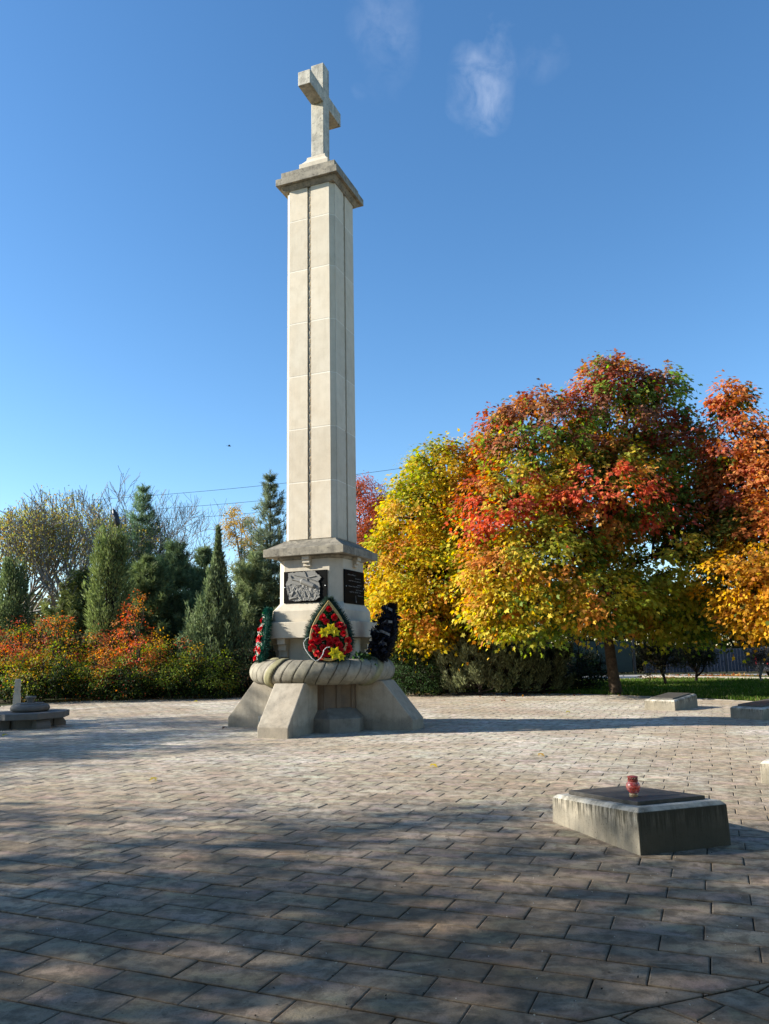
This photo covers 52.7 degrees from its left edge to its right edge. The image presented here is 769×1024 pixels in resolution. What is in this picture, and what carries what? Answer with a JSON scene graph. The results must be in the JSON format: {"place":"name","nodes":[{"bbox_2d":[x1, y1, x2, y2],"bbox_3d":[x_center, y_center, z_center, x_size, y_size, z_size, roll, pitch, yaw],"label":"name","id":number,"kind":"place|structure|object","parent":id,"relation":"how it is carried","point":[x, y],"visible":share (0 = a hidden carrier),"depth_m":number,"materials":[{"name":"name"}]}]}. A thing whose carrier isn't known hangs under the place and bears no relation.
{"place":"outdoors","nodes":[
{"label":"outdoors","id":0,"kind":"place"},
{"bbox_2d":[95,468,399,499],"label":"power line","id":1,"kind":"object","parent":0,"point":[241,487],"visible":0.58,"depth_m":63.34,"materials":[{"name":"black paint"}]},
{"bbox_2d":[120,486,383,511],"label":"power line","id":2,"kind":"object","parent":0,"point":[227,503],"visible":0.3,"depth_m":63.12,"materials":[{"name":"black paint"}]},
{"bbox_2d":[0,646,765,706],"bbox_3d":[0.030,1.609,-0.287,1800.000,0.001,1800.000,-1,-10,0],"label":"ground","id":3,"kind":"structure","parent":0,"point":[46,700],"depth_m":31.93,"materials":[{"name":"green plant"}]},
{"bbox_2d":[0,554,34,696],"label":"juniper","id":4,"kind":"object","parent":3,"relation":"on","point":[12,579],"visible":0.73,"depth_m":32.76,"materials":[{"name":"green plant"}]},
{"bbox_2d":[0,616,54,702],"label":"shrub","id":5,"kind":"object","parent":3,"relation":"on","point":[3,648],"visible":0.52,"depth_m":28.88,"materials":[{"name":"orange plant"}]},
{"bbox_2d":[0,638,88,702],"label":"shrub","id":6,"kind":"object","parent":3,"relation":"on","point":[62,673],"visible":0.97,"depth_m":27.40,"materials":[{"name":"green plant"}]},
{"bbox_2d":[0,485,97,619],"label":"thinning tree","id":7,"kind":"object","parent":3,"relation":"on","point":[54,554],"visible":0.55,"depth_m":38.42,"materials":[{"name":"green plant"}]},
{"bbox_2d":[12,610,94,699],"bbox_3d":[-12.779,5.605,30.290,3.736,3.532,3.727,-1,-10,0],"label":"shrub","id":8,"kind":"object","parent":3,"relation":"on","point":[58,637],"visible":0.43,"depth_m":30.22,"materials":[{"name":"orange plant"}]},
{"bbox_2d":[32,567,104,644],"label":"pine tree","id":9,"kind":"object","parent":3,"relation":"on","point":[68,600],"visible":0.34,"depth_m":37.07,"materials":[{"name":"green plant"}]},
{"bbox_2d":[14,482,135,616],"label":"thinning tree","id":10,"kind":"object","parent":3,"relation":"on","point":[53,604],"visible":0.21,"depth_m":41.96,"materials":[{"name":"green plant"}]},
{"bbox_2d":[0,483,169,685],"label":"thinning tree","id":11,"kind":"object","parent":3,"relation":"on","point":[43,504],"visible":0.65,"depth_m":38.26,"materials":[{"name":"green plant"}]},
{"bbox_2d":[66,623,127,699],"bbox_3d":[-11.091,5.799,29.950,3.207,3.014,3.591,-1,-10,0],"label":"shrub","id":12,"kind":"object","parent":3,"relation":"on","point":[84,664],"visible":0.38,"depth_m":29.81,"materials":[{"name":"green plant"}]},
{"bbox_2d":[79,520,136,665],"bbox_3d":[-11.258,3.867,31.787,2.404,7.261,2.228,-10,-13,41],"label":"juniper","id":13,"kind":"object","parent":3,"relation":"on","point":[109,561],"visible":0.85,"depth_m":31.60,"materials":[{"name":"green plant"}]},
{"bbox_2d":[111,509,119,626],"bbox_3d":[-11.870,3.833,33.889,0.385,8.088,0.284,-1,-10,0],"label":"street lamp","id":14,"kind":"object","parent":3,"relation":"on","point":[116,518],"visible":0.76,"depth_m":34.42,"materials":[{"name":"black paint"}]},
{"bbox_2d":[73,634,169,701],"bbox_3d":[-9.426,5.723,28.177,3.411,2.618,3.516,-1,-10,0],"label":"shrub","id":15,"kind":"object","parent":3,"relation":"on","point":[124,674],"visible":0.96,"depth_m":27.77,"materials":[{"name":"green plant"}]},
{"bbox_2d":[92,590,172,697],"bbox_3d":[-9.550,5.153,29.941,3.459,4.488,3.944,-1,-10,0],"label":"shrub","id":16,"kind":"object","parent":3,"relation":"on","point":[126,639],"visible":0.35,"depth_m":29.85,"materials":[{"name":"orange plant"}]},
{"bbox_2d":[0,629,275,698],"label":"undergrowth","id":17,"kind":"object","parent":3,"relation":"on","point":[75,638],"visible":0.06,"depth_m":31.53,"materials":[{"name":"green plant"}]},
{"bbox_2d":[69,466,214,561],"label":"bare tree","id":18,"kind":"object","parent":3,"relation":"on","point":[160,511],"visible":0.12,"depth_m":44.54,"materials":[{"name":"grey plant"}]},
{"bbox_2d":[122,482,175,608],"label":"pine tree","id":19,"kind":"object","parent":3,"relation":"on","point":[141,506],"visible":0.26,"depth_m":41.35,"materials":[{"name":"green plant"}]},
{"bbox_2d":[122,553,190,690],"bbox_3d":[-11.186,4.983,35.647,5.118,6.421,4.675,-1,-10,0],"label":"pine tree","id":20,"kind":"object","parent":3,"relation":"on","point":[153,585],"visible":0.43,"depth_m":35.37,"materials":[{"name":"green plant"}]},
{"bbox_2d":[128,627,215,698],"bbox_3d":[-7.873,5.661,28.704,3.290,2.867,3.502,-1,-10,0],"label":"shrub","id":21,"kind":"object","parent":3,"relation":"on","point":[173,676],"visible":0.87,"depth_m":28.18,"materials":[{"name":"green plant"}]},
{"bbox_2d":[141,538,204,640],"bbox_3d":[-10.219,4.862,37.811,6.010,7.381,5.023,-6,-11,26],"label":"pine tree","id":22,"kind":"object","parent":3,"relation":"on","point":[176,563],"visible":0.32,"depth_m":37.56,"materials":[{"name":"green plant"}]},
{"bbox_2d":[103,495,249,590],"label":"bare tree","id":23,"kind":"object","parent":3,"relation":"on","point":[176,514],"visible":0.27,"depth_m":46.28,"materials":[{"name":"grey plant"}]},
{"bbox_2d":[184,544,212,617],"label":"pine tree","id":24,"kind":"object","parent":3,"relation":"on","point":[204,553],"visible":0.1,"depth_m":39.94,"materials":[{"name":"green plant"}]},
{"bbox_2d":[180,644,245,698],"bbox_3d":[-6.209,6.055,28.757,2.958,2.263,3.487,-1,-10,0],"label":"shrub","id":25,"kind":"object","parent":3,"relation":"on","point":[219,681],"visible":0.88,"depth_m":28.24,"materials":[{"name":"green plant"}]},
{"bbox_2d":[172,523,255,694],"bbox_3d":[-6.687,3.828,31.005,3.594,6.894,3.600,-1,-10,0],"label":"juniper","id":26,"kind":"object","parent":3,"relation":"on","point":[218,629],"visible":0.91,"depth_m":30.49,"materials":[{"name":"green plant"}]},
{"bbox_2d":[208,503,280,595],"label":"golden tree","id":27,"kind":"object","parent":3,"relation":"on","point":[235,526],"visible":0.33,"depth_m":46.35,"materials":[{"name":"orange plant"}]},
{"bbox_2d":[217,628,278,695],"bbox_3d":[-5.048,5.899,29.857,3.128,2.889,3.914,-1,-10,0],"label":"shrub","id":28,"kind":"object","parent":3,"relation":"on","point":[242,669],"visible":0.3,"depth_m":29.27,"materials":[{"name":"green plant"}]},
{"bbox_2d":[229,549,279,681],"bbox_3d":[-6.148,4.987,35.943,5.465,6.618,5.736,-1,-10,0],"label":"pine tree","id":29,"kind":"object","parent":3,"relation":"on","point":[257,586],"visible":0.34,"depth_m":35.22,"materials":[{"name":"green plant"}]},
{"bbox_2d":[228,469,286,598],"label":"pine tree","id":30,"kind":"object","parent":3,"relation":"on","point":[260,536],"visible":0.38,"depth_m":42.31,"materials":[{"name":"green plant"}]},
{"bbox_2d":[356,470,403,622],"bbox_3d":[-0.683,2.832,33.025,4.261,9.502,4.319,-1,-10,0],"label":"red leaved tree","id":31,"kind":"object","parent":3,"relation":"on","point":[366,526],"visible":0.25,"depth_m":32.97,"materials":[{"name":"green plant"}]},
{"bbox_2d":[1,586,764,661],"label":"woodland","id":32,"kind":"object","parent":3,"relation":"on","point":[36,614],"visible":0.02,"depth_m":62.09,"materials":[{"name":"green plant"}]},
{"bbox_2d":[397,454,414,673],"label":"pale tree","id":33,"kind":"object","parent":3,"relation":"on","point":[401,477],"visible":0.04,"depth_m":42.92,"materials":[{"name":"green plant"}]},
{"bbox_2d":[390,644,452,696],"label":"shrub","id":34,"kind":"object","parent":3,"relation":"on","point":[421,677],"visible":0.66,"depth_m":27.41,"materials":[{"name":"green plant"}]},
{"bbox_2d":[359,429,525,692],"bbox_3d":[2.226,1.604,29.161,6.704,10.462,6.981,-5,-11,23],"label":"maple tree","id":35,"kind":"object","parent":3,"relation":"on","point":[413,564],"visible":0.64,"depth_m":27.85,"materials":[{"name":"yellow plant"}]},
{"bbox_2d":[389,635,550,685],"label":"undergrowth","id":36,"kind":"object","parent":3,"relation":"on","point":[434,668],"visible":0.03,"depth_m":31.10,"materials":[{"name":"green plant"}]},
{"bbox_2d":[511,639,576,693],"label":"juniper","id":37,"kind":"object","parent":3,"relation":"on","point":[554,673],"visible":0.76,"depth_m":26.74,"materials":[{"name":"green plant"}]},
{"bbox_2d":[573,647,601,667],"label":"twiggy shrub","id":38,"kind":"object","parent":3,"relation":"on","point":[590,657],"visible":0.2,"depth_m":33.48,"materials":[{"name":"green plant"}]},
{"bbox_2d":[559,639,623,690],"bbox_3d":[7.363,5.865,29.287,3.054,2.209,3.662,-1,-10,0],"label":"shrub","id":39,"kind":"object","parent":3,"relation":"on","point":[594,670],"visible":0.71,"depth_m":28.81,"materials":[{"name":"green plant"}]},
{"bbox_2d":[439,348,745,694],"bbox_3d":[7.385,0.035,26.570,11.568,12.438,7.136,1,-10,-14],"label":"maple tree","id":40,"kind":"object","parent":3,"relation":"on","point":[616,460],"visible":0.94,"depth_m":25.17,"materials":[{"name":"orange plant"}]},
{"bbox_2d":[545,653,643,673],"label":"hedge","id":41,"kind":"object","parent":3,"relation":"on","point":[639,667],"visible":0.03,"depth_m":46.52,"materials":[{"name":"green plant"}]},
{"bbox_2d":[422,675,768,700],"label":"grass","id":42,"kind":"structure","parent":3,"relation":"on","point":[754,689],"depth_m":27.81,"materials":[{"name":"green plant"}]},
{"bbox_2d":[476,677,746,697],"bbox_3d":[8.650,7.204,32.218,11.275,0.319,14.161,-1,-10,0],"label":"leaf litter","id":43,"kind":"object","parent":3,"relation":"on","point":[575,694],"visible":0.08,"depth_m":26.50,"materials":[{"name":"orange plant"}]},
{"bbox_2d":[630,637,687,683],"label":"twiggy shrub","id":44,"kind":"object","parent":3,"relation":"on","point":[657,661],"visible":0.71,"depth_m":30.72,"materials":[{"name":"green plant"}]},
{"bbox_2d":[672,643,723,679],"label":"twiggy shrub","id":45,"kind":"object","parent":3,"relation":"on","point":[703,658],"visible":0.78,"depth_m":32.76,"materials":[{"name":"green plant"}]},
{"bbox_2d":[643,648,757,673],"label":"sheet metal fence","id":46,"kind":"object","parent":3,"relation":"on","point":[728,664],"visible":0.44,"depth_m":44.62,"materials":[{"name":"black paint"}]},
{"bbox_2d":[677,369,768,660],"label":"maple tree","id":47,"kind":"object","parent":3,"relation":"on","point":[744,607],"visible":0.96,"depth_m":24.31,"materials":[{"name":"orange plant"}]},
{"bbox_2d":[738,645,768,681],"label":"twiggy shrub","id":48,"kind":"object","parent":3,"relation":"on","point":[759,657],"visible":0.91,"depth_m":32.25,"materials":[{"name":"brown plant"}]},
{"bbox_2d":[0,693,768,1023],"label":"plaza paving","id":49,"kind":"structure","parent":0,"point":[230,827],"depth_m":5.73,"materials":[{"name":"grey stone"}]},
{"bbox_2d":[13,679,20,704],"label":"stone pillar","id":50,"kind":"structure","parent":49,"relation":"on","point":[17,693],"depth_m":19.67,"materials":[{"name":"stone"}]},
{"bbox_2d":[0,696,69,729],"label":"stone table","id":51,"kind":"object","parent":49,"relation":"on","point":[30,713],"visible":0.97,"depth_m":17.57,"materials":[{"name":"grey stone"}]},
{"bbox_2d":[58,693,442,701],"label":"leaf litter","id":52,"kind":"object","parent":49,"relation":"on","point":[153,698],"visible":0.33,"depth_m":28.43,"materials":[{"name":"brown plant"}]},
{"bbox_2d":[228,63,423,738],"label":"memorial column","id":53,"kind":"structure","parent":49,"relation":"on","point":[318,554],"depth_m":17.07,"materials":[{"name":"stone"}]},
{"bbox_2d":[253,607,273,663],"bbox_3d":[-2.570,2.645,16.446,0.291,1.317,0.927,10,-13,-16],"label":"wreath","id":54,"kind":"object","parent":53,"relation":"attached to","point":[263,640],"visible":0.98,"depth_m":16.22,"materials":[{"name":"green plant"}]},
{"bbox_2d":[302,596,355,662],"bbox_3d":[-1.127,2.415,15.774,1.105,1.525,0.316,0,-24,-4],"label":"wreath","id":55,"kind":"object","parent":53,"relation":"attached to","point":[329,635],"visible":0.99,"depth_m":15.66,"materials":[{"name":"red plant"}]},
{"bbox_2d":[349,651,376,664],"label":"planter plant","id":56,"kind":"object","parent":53,"relation":"in","point":[362,656],"visible":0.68,"depth_m":15.90,"materials":[{"name":"green plant"}]},
{"bbox_2d":[366,602,402,662],"bbox_3d":[-0.029,2.503,16.304,0.552,1.394,0.859,27,-25,-31],"label":"wreath","id":57,"kind":"object","parent":53,"relation":"attached to","point":[384,635],"visible":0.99,"depth_m":16.19,"materials":[{"name":"black fabric"}]},
{"bbox_2d":[1,692,751,706],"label":"kerb","id":58,"kind":"structure","parent":49,"relation":"on","point":[484,692],"depth_m":26.11,"materials":[{"name":"concrete"}]},
{"bbox_2d":[4,719,763,1023],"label":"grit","id":59,"kind":"object","parent":49,"relation":"on","point":[373,918],"visible":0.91,"depth_m":4.69,"materials":[{"name":"grey stone"}]},
{"bbox_2d":[414,633,463,692],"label":"juniper","id":60,"kind":"object","parent":49,"relation":"on","point":[423,662],"visible":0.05,"depth_m":28.52,"materials":[{"name":"green plant"}]},
{"bbox_2d":[431,636,485,694],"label":"juniper","id":61,"kind":"object","parent":49,"relation":"on","point":[448,656],"visible":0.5,"depth_m":27.09,"materials":[{"name":"green plant"}]},
{"bbox_2d":[448,642,509,695],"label":"juniper","id":62,"kind":"object","parent":49,"relation":"on","point":[478,671],"visible":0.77,"depth_m":26.54,"materials":[{"name":"green plant"}]},
{"bbox_2d":[476,637,543,694],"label":"juniper","id":63,"kind":"object","parent":49,"relation":"on","point":[510,669],"visible":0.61,"depth_m":26.64,"materials":[{"name":"green plant"}]},
{"bbox_2d":[552,786,730,855],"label":"memorial block","id":64,"kind":"structure","parent":49,"relation":"on","point":[648,821],"depth_m":6.25,"materials":[{"name":"concrete"}]},
{"bbox_2d":[626,775,640,796],"bbox_3d":[2.099,2.314,6.549,0.120,0.172,0.120,-1,-10,0],"label":"grave lantern","id":65,"kind":"object","parent":64,"relation":"on","point":[633,786],"visible":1,"depth_m":6.51,"materials":[{"name":"red glass"}]},
{"bbox_2d":[644,692,697,710],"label":"memorial block","id":66,"kind":"structure","parent":49,"relation":"on","point":[671,701],"depth_m":19.55,"materials":[{"name":"concrete"}]},
{"bbox_2d":[730,699,768,720],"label":"memorial block","id":67,"kind":"structure","parent":49,"relation":"on","point":[756,710],"depth_m":16.67,"materials":[{"name":"concrete"}]},
{"bbox_2d":[760,758,768,783],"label":"memorial block","id":68,"kind":"structure","parent":49,"relation":"on","point":[764,766],"depth_m":9.00,"materials":[{"name":"concrete"}]},
{"bbox_2d":[0,0,768,645],"label":"sky","id":69,"kind":"structure","parent":0,"point":[544,186],"materials":[{"name":"blue"}]},
{"bbox_2d":[183,674,766,686],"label":"road","id":70,"kind":"structure","parent":0,"point":[627,676],"depth_m":41.53,"materials":[{"name":"grey asphalt"}]},
{"bbox_2d":[637,672,767,679],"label":"leaf litter","id":71,"kind":"object","parent":70,"relation":"on","point":[733,674],"visible":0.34,"depth_m":38.77,"materials":[{"name":"plant"}]},
{"bbox_2d":[642,675,768,678],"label":"road kerb","id":72,"kind":"structure","parent":70,"relation":"on","point":[704,676],"depth_m":36.35,"materials":[{"name":"concrete"}]},
{"bbox_2d":[755,647,768,675],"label":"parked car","id":73,"kind":"object","parent":70,"relation":"on","point":[765,670],"visible":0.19,"depth_m":36.47,"materials":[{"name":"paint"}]},
{"bbox_2d":[387,919,761,1019],"bbox_3d":[0.045,2.382,4.146,30.000,0.001,19.000,-1,-10,0],"label":"front paving bed","id":74,"kind":"object","parent":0,"point":[658,950],"visible":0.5,"depth_m":4.04,"materials":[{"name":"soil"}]},
{"bbox_2d":[559,639,636,673],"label":"metal gate","id":75,"kind":"structure","parent":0,"point":[624,659],"depth_m":45.26,"materials":[{"name":"green paint"}]},
{"bbox_2d":[576,983,768,1023],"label":"approach paving","id":76,"kind":"structure","parent":0,"point":[748,1005],"depth_m":3.43,"materials":[{"name":"grey stone"}]}
]}

